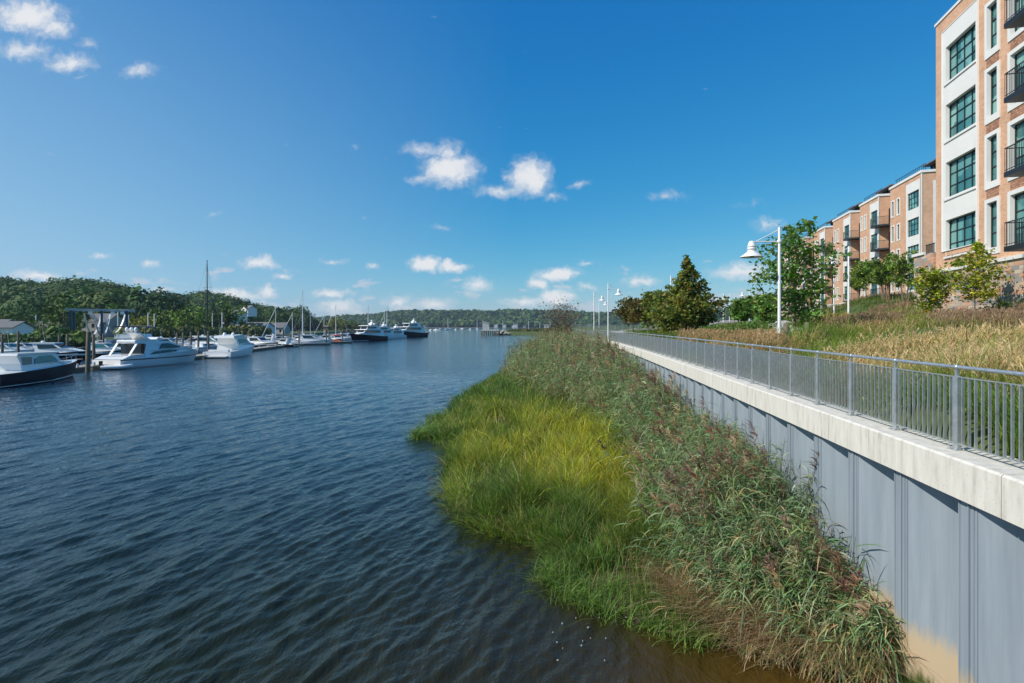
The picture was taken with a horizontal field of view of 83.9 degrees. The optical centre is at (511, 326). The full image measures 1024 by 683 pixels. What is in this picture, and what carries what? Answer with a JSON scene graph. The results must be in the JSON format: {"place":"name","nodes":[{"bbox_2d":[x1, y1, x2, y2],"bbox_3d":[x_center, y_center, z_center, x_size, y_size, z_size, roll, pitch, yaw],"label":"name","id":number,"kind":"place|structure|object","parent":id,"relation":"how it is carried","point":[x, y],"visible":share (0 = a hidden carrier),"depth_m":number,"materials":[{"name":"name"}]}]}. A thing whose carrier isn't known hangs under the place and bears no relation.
{"place":"outdoors","nodes":[
{"label":"outdoors","id":0,"kind":"place"},
{"bbox_2d":[69,326,356,349],"bbox_3d":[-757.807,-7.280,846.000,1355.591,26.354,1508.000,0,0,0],"label":"shore","id":1,"kind":"structure","parent":0,"point":[317,332],"depth_m":319.75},
{"bbox_2d":[0,321,36,334],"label":"house","id":2,"kind":"structure","parent":1,"relation":"on","point":[13,327],"depth_m":139.09,"materials":[{"name":"white paint"}]},
{"bbox_2d":[0,306,45,330],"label":"shore tree","id":3,"kind":"object","parent":1,"relation":"on","point":[21,314],"visible":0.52,"depth_m":180.69,"materials":[{"name":"green plant"}]},
{"bbox_2d":[28,316,62,330],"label":"shore tree","id":4,"kind":"object","parent":1,"relation":"on","point":[37,322],"visible":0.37,"depth_m":176.96,"materials":[{"name":"green plant"}]},
{"bbox_2d":[0,324,95,345],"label":"bank shrubs","id":5,"kind":"object","parent":1,"relation":"on","point":[76,335],"visible":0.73,"depth_m":112.18,"materials":[{"name":"plant"}]},
{"bbox_2d":[40,295,85,328],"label":"shore tree","id":6,"kind":"object","parent":1,"relation":"on","point":[67,303],"visible":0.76,"depth_m":174.03,"materials":[{"name":"green plant"}]},
{"bbox_2d":[59,304,91,329],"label":"shore tree","id":7,"kind":"object","parent":1,"relation":"on","point":[87,315],"visible":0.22,"depth_m":189.50,"materials":[{"name":"green plant"}]},
{"bbox_2d":[72,313,124,336],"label":"house","id":8,"kind":"structure","parent":1,"relation":"on","point":[112,323],"depth_m":196.23,"materials":[{"name":"grey"}]},
{"bbox_2d":[95,303,151,325],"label":"shore tree","id":9,"kind":"object","parent":1,"relation":"on","point":[98,304],"visible":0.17,"depth_m":220.88,"materials":[{"name":"green plant"}]},
{"bbox_2d":[128,315,156,325],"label":"shore tree","id":10,"kind":"object","parent":1,"relation":"on","point":[141,321],"visible":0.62,"depth_m":198.29,"materials":[{"name":"green plant"}]},
{"bbox_2d":[0,275,315,329],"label":"hill forest","id":11,"kind":"object","parent":1,"relation":"on","point":[86,293],"visible":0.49,"depth_m":311.51,"materials":[{"name":"plant"}]},
{"bbox_2d":[134,302,192,325],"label":"shore tree","id":12,"kind":"object","parent":1,"relation":"on","point":[151,310],"visible":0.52,"depth_m":222.34,"materials":[{"name":"green plant"}]},
{"bbox_2d":[154,306,211,327],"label":"shore tree","id":13,"kind":"object","parent":1,"relation":"on","point":[177,319],"visible":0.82,"depth_m":213.19,"materials":[{"name":"green plant"}]},
{"bbox_2d":[112,324,271,337],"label":"bank shrubs","id":14,"kind":"object","parent":1,"relation":"on","point":[166,331],"visible":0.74,"depth_m":187.86,"materials":[{"name":"plant"}]},
{"bbox_2d":[191,305,229,326],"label":"shore tree","id":15,"kind":"object","parent":1,"relation":"on","point":[215,319],"visible":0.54,"depth_m":235.84,"materials":[{"name":"green plant"}]},
{"bbox_2d":[212,300,247,326],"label":"shore tree","id":16,"kind":"object","parent":1,"relation":"on","point":[230,317],"visible":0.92,"depth_m":238.42,"materials":[{"name":"green plant"}]},
{"bbox_2d":[241,305,257,316],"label":"house","id":17,"kind":"structure","parent":1,"relation":"on","point":[251,311],"depth_m":357.74,"materials":[{"name":"white paint"}]},
{"bbox_2d":[240,322,276,334],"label":"house","id":18,"kind":"structure","parent":1,"relation":"on","point":[271,326],"depth_m":256.04,"materials":[{"name":"white paint"}]},
{"bbox_2d":[264,312,281,321],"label":"shore tree","id":19,"kind":"object","parent":1,"relation":"on","point":[272,318],"visible":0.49,"depth_m":298.97,"materials":[{"name":"green plant"}]},
{"bbox_2d":[270,322,290,333],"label":"house","id":20,"kind":"structure","parent":1,"relation":"on","point":[280,326],"depth_m":283.03,"materials":[{"name":"grey"}]},
{"bbox_2d":[276,308,304,325],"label":"shore tree","id":21,"kind":"object","parent":1,"relation":"on","point":[286,319],"visible":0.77,"depth_m":378.82,"materials":[{"name":"green plant"}]},
{"bbox_2d":[301,318,367,329],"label":"shore thicket","id":22,"kind":"object","parent":1,"relation":"on","point":[317,323],"visible":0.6,"depth_m":489.09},
{"bbox_2d":[326,316,344,330],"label":"shore tree","id":23,"kind":"object","parent":1,"relation":"on","point":[334,321],"visible":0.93,"depth_m":470.04,"materials":[{"name":"green plant"}]},
{"bbox_2d":[0,328,875,682],"bbox_3d":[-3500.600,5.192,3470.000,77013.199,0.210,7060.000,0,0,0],"label":"water","id":24,"kind":"structure","parent":0,"point":[268,516],"depth_m":13.50,"materials":[{"name":"liquid"}]},
{"bbox_2d":[0,336,31,352],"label":"cabin cruiser","id":25,"kind":"object","parent":24,"relation":"on","point":[11,346],"visible":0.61,"depth_m":97.36,"materials":[{"name":"white"}]},
{"bbox_2d":[14,341,34,351],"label":"cabin cruiser","id":26,"kind":"object","parent":24,"relation":"on","point":[26,345],"visible":0.2,"depth_m":103.29,"materials":[{"name":"white paint"}]},
{"bbox_2d":[0,333,77,388],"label":"motor boat","id":27,"kind":"object","parent":24,"relation":"on","point":[22,368],"visible":0.9,"depth_m":51.14,"materials":[{"name":"black"}]},
{"bbox_2d":[28,329,91,359],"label":"cabin cruiser","id":28,"kind":"object","parent":24,"relation":"on","point":[61,348],"visible":0.54,"depth_m":87.17,"materials":[{"name":"white"}]},
{"bbox_2d":[85,332,90,371],"bbox_3d":[-48.029,3.913,64.504,0.500,6.575,0.476,1,0,0],"label":"mooring pile","id":29,"kind":"object","parent":24,"relation":"in","point":[88,354],"visible":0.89,"depth_m":64.35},
{"bbox_2d":[92,334,95,358],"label":"mooring pile","id":30,"kind":"object","parent":24,"relation":"in","point":[93,348],"visible":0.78,"depth_m":77.86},
{"bbox_2d":[91,332,120,356],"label":"cabin cruiser","id":31,"kind":"object","parent":24,"relation":"on","point":[104,349],"visible":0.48,"depth_m":96.02,"materials":[{"name":"white"}]},
{"bbox_2d":[99,361,133,369],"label":"dinghy","id":32,"kind":"object","parent":24,"relation":"on","point":[126,366],"visible":0.88,"depth_m":67.66,"materials":[{"name":"white"}]},
{"bbox_2d":[79,356,201,369],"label":"floating dock","id":33,"kind":"object","parent":24,"relation":"on","point":[94,366],"visible":0.25,"depth_m":67.67,"materials":[{"name":"white paint"}]},
{"bbox_2d":[92,316,198,367],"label":"motor yacht","id":34,"kind":"object","parent":24,"relation":"on","point":[140,350],"visible":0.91,"depth_m":73.52,"materials":[{"name":"white"}]},
{"bbox_2d":[121,344,144,353],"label":"cockpit door","id":35,"kind":"structure","parent":34,"relation":"in","point":[125,348],"depth_m":72.91,"materials":[{"name":"black glass"}]},
{"bbox_2d":[114,326,191,347],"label":"cabin cruiser","id":36,"kind":"object","parent":24,"relation":"on","point":[122,337],"visible":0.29,"depth_m":98.00,"materials":[{"name":"white"}]},
{"bbox_2d":[184,335,217,345],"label":"cabin cruiser","id":37,"kind":"object","parent":24,"relation":"on","point":[211,338],"visible":0.28,"depth_m":120.79,"materials":[{"name":"white"}]},
{"bbox_2d":[182,260,221,351],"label":"sailboat","id":38,"kind":"object","parent":24,"relation":"on","point":[203,347],"visible":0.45,"depth_m":118.65,"materials":[{"name":"white"}]},
{"bbox_2d":[203,331,254,357],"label":"cabin cruiser","id":39,"kind":"object","parent":24,"relation":"on","point":[232,345],"visible":0.93,"depth_m":95.75,"materials":[{"name":"white"}]},
{"bbox_2d":[247,336,278,347],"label":"cabin cruiser","id":40,"kind":"object","parent":24,"relation":"on","point":[260,341],"visible":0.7,"depth_m":133.72,"materials":[{"name":"white"}]},
{"bbox_2d":[252,344,284,351],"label":"floating dock","id":41,"kind":"object","parent":24,"relation":"on","point":[267,347],"visible":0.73,"depth_m":126.30,"materials":[{"name":"white paint"}]},
{"bbox_2d":[262,306,293,341],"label":"sailboat","id":42,"kind":"object","parent":24,"relation":"on","point":[275,326],"visible":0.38,"depth_m":164.69,"materials":[{"name":"white"}]},
{"bbox_2d":[273,338,298,346],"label":"cabin cruiser","id":43,"kind":"object","parent":24,"relation":"on","point":[286,342],"visible":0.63,"depth_m":142.03,"materials":[{"name":"white"}]},
{"bbox_2d":[290,333,332,343],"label":"cabin cruiser","id":44,"kind":"object","parent":24,"relation":"on","point":[309,338],"visible":0.74,"depth_m":158.84,"materials":[{"name":"white"}]},
{"bbox_2d":[350,320,387,341],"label":"motor yacht","id":45,"kind":"object","parent":24,"relation":"on","point":[371,331],"visible":0.9,"depth_m":197.67,"materials":[{"name":"black"}]},
{"bbox_2d":[380,322,396,338],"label":"motor yacht","id":46,"kind":"object","parent":24,"relation":"on","point":[388,332],"visible":0.41,"depth_m":226.25,"materials":[{"name":"white"}]},
{"bbox_2d":[391,324,406,337],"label":"motor yacht","id":47,"kind":"object","parent":24,"relation":"on","point":[398,332],"visible":0.45,"depth_m":244.67,"materials":[{"name":"white"}]},
{"bbox_2d":[401,319,427,336],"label":"motor yacht","id":48,"kind":"object","parent":24,"relation":"on","point":[413,328],"visible":0.68,"depth_m":268.19,"materials":[{"name":"white"}]},
{"bbox_2d":[393,325,552,327],"bbox_3d":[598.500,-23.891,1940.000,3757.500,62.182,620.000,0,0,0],"label":"headland","id":49,"kind":"structure","parent":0,"point":[489,326],"depth_m":1714.45,"materials":[{"name":"green soil"}]},
{"bbox_2d":[313,306,754,326],"bbox_3d":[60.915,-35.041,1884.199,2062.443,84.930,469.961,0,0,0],"label":"headland forest","id":50,"kind":"object","parent":49,"relation":"on","point":[508,317],"visible":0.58,"depth_m":1831.29,"materials":[{"name":"plant"}]},
{"bbox_2d":[0,0,957,316],"label":"sky","id":51,"kind":"structure","parent":0,"point":[357,156],"materials":[{"name":"blue"}]},
{"bbox_2d":[499,330,569,334],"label":"spit ground","id":52,"kind":"structure","parent":0,"point":[522,333],"depth_m":335.74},
{"bbox_2d":[507,325,577,331],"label":"spit shrubs","id":53,"kind":"object","parent":52,"relation":"on","point":[539,329],"visible":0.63,"depth_m":344.36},
{"bbox_2d":[402,352,947,682],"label":"marsh bank","id":54,"kind":"structure","parent":0,"point":[611,571],"depth_m":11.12,"materials":[{"name":"plant"}]},
{"bbox_2d":[536,296,584,336],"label":"twiggy tree","id":55,"kind":"object","parent":54,"relation":"on","point":[563,317],"visible":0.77,"depth_m":97.73,"materials":[{"name":"brown plant"}]},
{"bbox_2d":[420,363,917,682],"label":"cordgrass","id":56,"kind":"object","parent":54,"relation":"on","point":[565,478],"visible":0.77,"depth_m":15.96,"materials":[{"name":"green plant"}]},
{"bbox_2d":[496,323,928,682],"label":"reeds","id":57,"kind":"object","parent":54,"relation":"on","point":[624,387],"visible":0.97,"depth_m":11.16,"materials":[{"name":"green plant"}]},
{"bbox_2d":[671,316,918,405],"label":"meadow grass","id":58,"kind":"structure","parent":0,"point":[761,337],"depth_m":21.72,"materials":[{"name":"plant"}]},
{"bbox_2d":[573,299,1017,458],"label":"hillside ground","id":59,"kind":"structure","parent":0,"point":[615,327],"depth_m":8.75,"materials":[{"name":"plant"}]},
{"bbox_2d":[611,296,642,332],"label":"tree","id":60,"kind":"object","parent":59,"relation":"on","point":[621,310],"visible":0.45,"depth_m":74.74,"materials":[{"name":"green plant"}]},
{"bbox_2d":[625,298,658,330],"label":"tree","id":61,"kind":"object","parent":59,"relation":"on","point":[637,310],"visible":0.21,"depth_m":70.49,"materials":[{"name":"green plant"}]},
{"bbox_2d":[640,289,669,324],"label":"tree","id":62,"kind":"object","parent":59,"relation":"on","point":[646,294],"visible":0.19,"depth_m":66.20,"materials":[{"name":"green plant"}]},
{"bbox_2d":[639,254,733,333],"bbox_3d":[17.377,-2.897,56.171,8.169,8.504,7.864,0,0,0],"label":"sweetgum tree","id":63,"kind":"object","parent":59,"relation":"on","point":[686,305],"visible":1,"depth_m":55.08,"materials":[{"name":"green plant"}]},
{"bbox_2d":[693,324,731,331],"bbox_3d":[17.280,0.388,47.985,5.112,1.180,5.247,0,0,0],"label":"shrub","id":64,"kind":"object","parent":59,"relation":"on","point":[714,327],"visible":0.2,"depth_m":47.67,"materials":[{"name":"green plant"}]},
{"bbox_2d":[730,299,752,324],"bbox_3d":[20.913,-1.054,51.920,2.049,2.958,2.053,0,0,0],"label":"tree","id":65,"kind":"object","parent":59,"relation":"on","point":[739,310],"visible":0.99,"depth_m":51.56,"materials":[{"name":"green plant"}]},
{"bbox_2d":[724,320,782,334],"bbox_3d":[16.058,0.141,37.944,4.467,1.123,4.480,0,0,0],"label":"shrub","id":66,"kind":"object","parent":59,"relation":"on","point":[746,326],"visible":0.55,"depth_m":37.57,"materials":[{"name":"green plant"}]},
{"bbox_2d":[740,227,781,341],"bbox_3d":[10.654,-1.633,24.300,1.790,5.220,0.930,0,0,0],"label":"street lamp","id":67,"kind":"object","parent":59,"relation":"on","point":[751,252],"visible":0.94,"depth_m":24.25,"materials":[{"name":"metal"}]},
{"bbox_2d":[748,292,783,323],"bbox_3d":[19.632,-0.873,44.185,2.597,3.398,3.002,0,0,44],"label":"tree","id":68,"kind":"object","parent":59,"relation":"on","point":[760,315],"visible":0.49,"depth_m":43.66,"materials":[{"name":"green plant"}]},
{"bbox_2d":[622,293,912,338],"bbox_3d":[32.624,-1.171,74.915,36.451,5.457,73.682,0,0,12],"label":"ground cover","id":69,"kind":"object","parent":59,"relation":"on","point":[854,302],"visible":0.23,"depth_m":58.21,"materials":[{"name":"green plant"}]},
{"bbox_2d":[783,322,789,343],"bbox_3d":[10.604,0.432,22.000,0.220,1.160,0.209,0,0,0],"label":"timber post","id":70,"kind":"object","parent":59,"relation":"on","point":[785,328],"visible":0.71,"depth_m":21.92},
{"bbox_2d":[781,245,796,317],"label":"apartment building","id":71,"kind":"structure","parent":59,"relation":"on","point":[791,284],"depth_m":129.48,"materials":[{"name":"brick"}]},
{"bbox_2d":[573,336,1023,682],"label":"retaining wall","id":72,"kind":"structure","parent":59,"relation":"on","point":[939,522],"depth_m":7.98,"materials":[{"name":"concrete"}]},
{"bbox_2d":[607,284,621,340],"bbox_3d":[11.321,-1.560,62.675,1.790,6.320,0.930,0,0,-6],"label":"street lamp","id":73,"kind":"object","parent":72,"relation":"on","point":[618,292],"visible":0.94,"depth_m":62.55,"materials":[{"name":"metal"}]},
{"bbox_2d":[576,329,1023,464],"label":"railing","id":74,"kind":"object","parent":72,"relation":"on","point":[769,368],"visible":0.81,"depth_m":9.64,"materials":[{"name":"metal"}]},
{"bbox_2d":[745,216,852,330],"bbox_3d":[12.912,-1.883,25.980,4.642,6.068,4.069,0,0,0],"label":"maple tree","id":75,"kind":"object","parent":59,"relation":"on","point":[791,274],"visible":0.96,"depth_m":25.62,"materials":[{"name":"green plant"}]},
{"bbox_2d":[797,229,817,310],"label":"apartment building","id":76,"kind":"structure","parent":59,"relation":"on","point":[802,286],"depth_m":114.86,"materials":[{"name":"brick"}]},
{"bbox_2d":[810,218,835,309],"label":"apartment building","id":77,"kind":"structure","parent":59,"relation":"on","point":[825,233],"depth_m":102.92,"materials":[{"name":"brick"}]},
{"bbox_2d":[826,246,849,312],"bbox_3d":[22.885,-2.567,40.000,1.790,6.120,0.930,0,0,0],"label":"street lamp","id":78,"kind":"object","parent":59,"relation":"on","point":[848,298],"visible":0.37,"depth_m":39.95,"materials":[{"name":"metal"}]},
{"bbox_2d":[827,202,862,306],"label":"apartment building","id":79,"kind":"structure","parent":59,"relation":"on","point":[846,229],"depth_m":92.40,"materials":[{"name":"brick"}]},
{"bbox_2d":[843,269,868,297],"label":"slope tree","id":80,"kind":"object","parent":59,"relation":"on","point":[853,284],"visible":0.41,"depth_m":67.83,"materials":[{"name":"green plant"}]},
{"bbox_2d":[754,305,963,334],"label":"slope grass","id":81,"kind":"structure","parent":59,"relation":"on","point":[910,319],"depth_m":24.93,"materials":[{"name":"plant"}]},
{"bbox_2d":[850,259,887,298],"bbox_3d":[37.223,-4.779,60.114,3.833,4.661,3.443,0,0,0],"label":"slope tree","id":82,"kind":"object","parent":59,"relation":"on","point":[859,272],"visible":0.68,"depth_m":59.71,"materials":[{"name":"green plant"}]},
{"bbox_2d":[859,184,894,296],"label":"apartment building","id":83,"kind":"structure","parent":59,"relation":"on","point":[874,227],"depth_m":80.57,"materials":[{"name":"brick"}]},
{"bbox_2d":[864,258,896,298],"bbox_3d":[36.523,-4.564,56.123,3.249,4.257,2.667,0,0,0],"label":"slope tree","id":84,"kind":"object","parent":59,"relation":"on","point":[879,273],"visible":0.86,"depth_m":55.84,"materials":[{"name":"green plant"}]},
{"bbox_2d":[768,312,1023,460],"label":"ornamental grass","id":85,"kind":"structure","parent":59,"relation":"on","point":[832,337],"depth_m":9.93,"materials":[{"name":"plant"}]},
{"bbox_2d":[883,250,917,301],"bbox_3d":[36.078,-4.180,52.007,3.944,5.437,3.349,0,0,0],"label":"slope tree","id":86,"kind":"object","parent":59,"relation":"on","point":[900,278],"visible":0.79,"depth_m":51.92,"materials":[{"name":"green plant"}]},
{"bbox_2d":[791,290,1023,336],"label":"switch grass","id":87,"kind":"structure","parent":59,"relation":"on","point":[1011,315],"depth_m":23.16,"materials":[{"name":"plant"}]},
{"bbox_2d":[889,158,935,293],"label":"apartment building","id":88,"kind":"structure","parent":59,"relation":"on","point":[913,212],"depth_m":69.64,"materials":[{"name":"brick"}]},
{"bbox_2d":[908,190,918,210],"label":"window","id":89,"kind":"structure","parent":88,"relation":"in","point":[913,198],"depth_m":69.52,"materials":[{"name":"glass"}]},
{"bbox_2d":[908,217,918,236],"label":"window","id":90,"kind":"structure","parent":88,"relation":"in","point":[913,225],"depth_m":69.52,"materials":[{"name":"glass"}]},
{"bbox_2d":[908,244,918,262],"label":"window","id":91,"kind":"structure","parent":88,"relation":"in","point":[916,247],"depth_m":69.78,"materials":[{"name":"glass"}]},
{"bbox_2d":[812,315,1023,415],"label":"plume grass","id":92,"kind":"structure","parent":59,"relation":"on","point":[925,337],"depth_m":12.27,"materials":[{"name":"plant"}]},
{"bbox_2d":[899,264,959,318],"bbox_3d":[20.281,-1.475,27.579,2.406,3.133,2.332,0,0,0],"label":"young tree","id":93,"kind":"object","parent":59,"relation":"on","point":[935,277],"visible":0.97,"depth_m":27.34,"materials":[{"name":"green plant"}]},
{"bbox_2d":[911,0,1023,311],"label":"apartment building","id":94,"kind":"structure","parent":59,"relation":"on","point":[980,119],"depth_m":29.07,"materials":[{"name":"paint"}]},
{"bbox_2d":[950,24,975,78],"bbox_3d":[24.529,-14.800,30.849,0.080,2.000,2.993,0,0,13],"label":"window","id":95,"kind":"structure","parent":94,"relation":"in","point":[963,52],"depth_m":31.00,"materials":[{"name":"glass"}]},
{"bbox_2d":[950,87,975,137],"bbox_3d":[24.529,-11.530,30.849,0.080,2.000,2.993,0,0,13],"label":"window","id":96,"kind":"structure","parent":94,"relation":"in","point":[962,111],"depth_m":31.00,"materials":[{"name":"glass"}]},
{"bbox_2d":[950,149,975,195],"bbox_3d":[24.529,-8.260,30.849,0.080,2.000,2.993,0,0,13],"label":"window","id":97,"kind":"structure","parent":94,"relation":"in","point":[963,169],"depth_m":31.00,"materials":[{"name":"glass"}]},
{"bbox_2d":[950,212,975,248],"bbox_3d":[24.529,-4.990,30.849,0.080,2.000,2.993,0,0,13],"label":"window","id":98,"kind":"structure","parent":94,"relation":"in","point":[963,228],"depth_m":31.00,"materials":[{"name":"glass"}]},
{"bbox_2d":[991,2,996,48],"bbox_3d":[23.852,-14.810,28.007,0.080,2.220,0.840,0,0,13],"label":"window","id":99,"kind":"structure","parent":94,"relation":"in","point":[994,8],"depth_m":28.23,"materials":[{"name":"glass"}]},
{"bbox_2d":[991,69,996,114],"bbox_3d":[23.852,-11.540,28.007,0.080,2.220,0.840,0,0,13],"label":"window","id":100,"kind":"structure","parent":94,"relation":"in","point":[993,74],"depth_m":28.23,"materials":[{"name":"glass"}]},
{"bbox_2d":[991,135,996,180],"bbox_3d":[23.852,-8.270,28.007,0.080,2.220,0.840,0,0,13],"label":"window","id":101,"kind":"structure","parent":94,"relation":"in","point":[994,139],"depth_m":28.23,"materials":[{"name":"glass"}]},
{"bbox_2d":[991,202,996,247],"bbox_3d":[23.852,-5.000,28.007,0.080,2.220,0.840,0,0,13],"label":"window","id":102,"kind":"structure","parent":94,"relation":"in","point":[994,205],"depth_m":28.23,"materials":[{"name":"glass"}]},
{"bbox_2d":[1015,49,1023,90],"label":"window","id":103,"kind":"structure","parent":94,"relation":"in","point":[1019,57],"depth_m":26.35,"materials":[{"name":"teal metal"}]},
{"bbox_2d":[1015,121,1023,167],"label":"window","id":104,"kind":"structure","parent":94,"relation":"in","point":[1019,128],"depth_m":26.36,"materials":[{"name":"glass"}]},
{"bbox_2d":[1015,192,1023,243],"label":"window","id":105,"kind":"structure","parent":94,"relation":"in","point":[1019,198],"depth_m":26.36,"materials":[{"name":"glass"}]},
{"bbox_2d":[943,239,1022,310],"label":"young tree","id":106,"kind":"object","parent":59,"relation":"on","point":[974,277],"visible":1,"depth_m":25.80,"materials":[{"name":"green plant"}]},
{"bbox_2d":[976,297,1023,312],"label":"shrub","id":107,"kind":"object","parent":59,"relation":"on","point":[1004,303],"visible":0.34,"depth_m":25.54,"materials":[{"name":"green plant"}]},
{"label":"promenade","id":108,"kind":"structure","parent":0,"visible":0},
{"bbox_2d":[573,325,651,334],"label":"railing","id":109,"kind":"object","parent":108,"relation":"on","point":[609,327],"visible":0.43,"depth_m":90.31,"materials":[{"name":"metal"}]},
{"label":"hoist pier","id":110,"kind":"object","parent":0,"visible":0},
{"bbox_2d":[65,308,134,341],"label":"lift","id":111,"kind":"object","parent":110,"relation":"on","point":[100,322],"visible":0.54,"depth_m":124.17,"materials":[{"name":"blue metal"}]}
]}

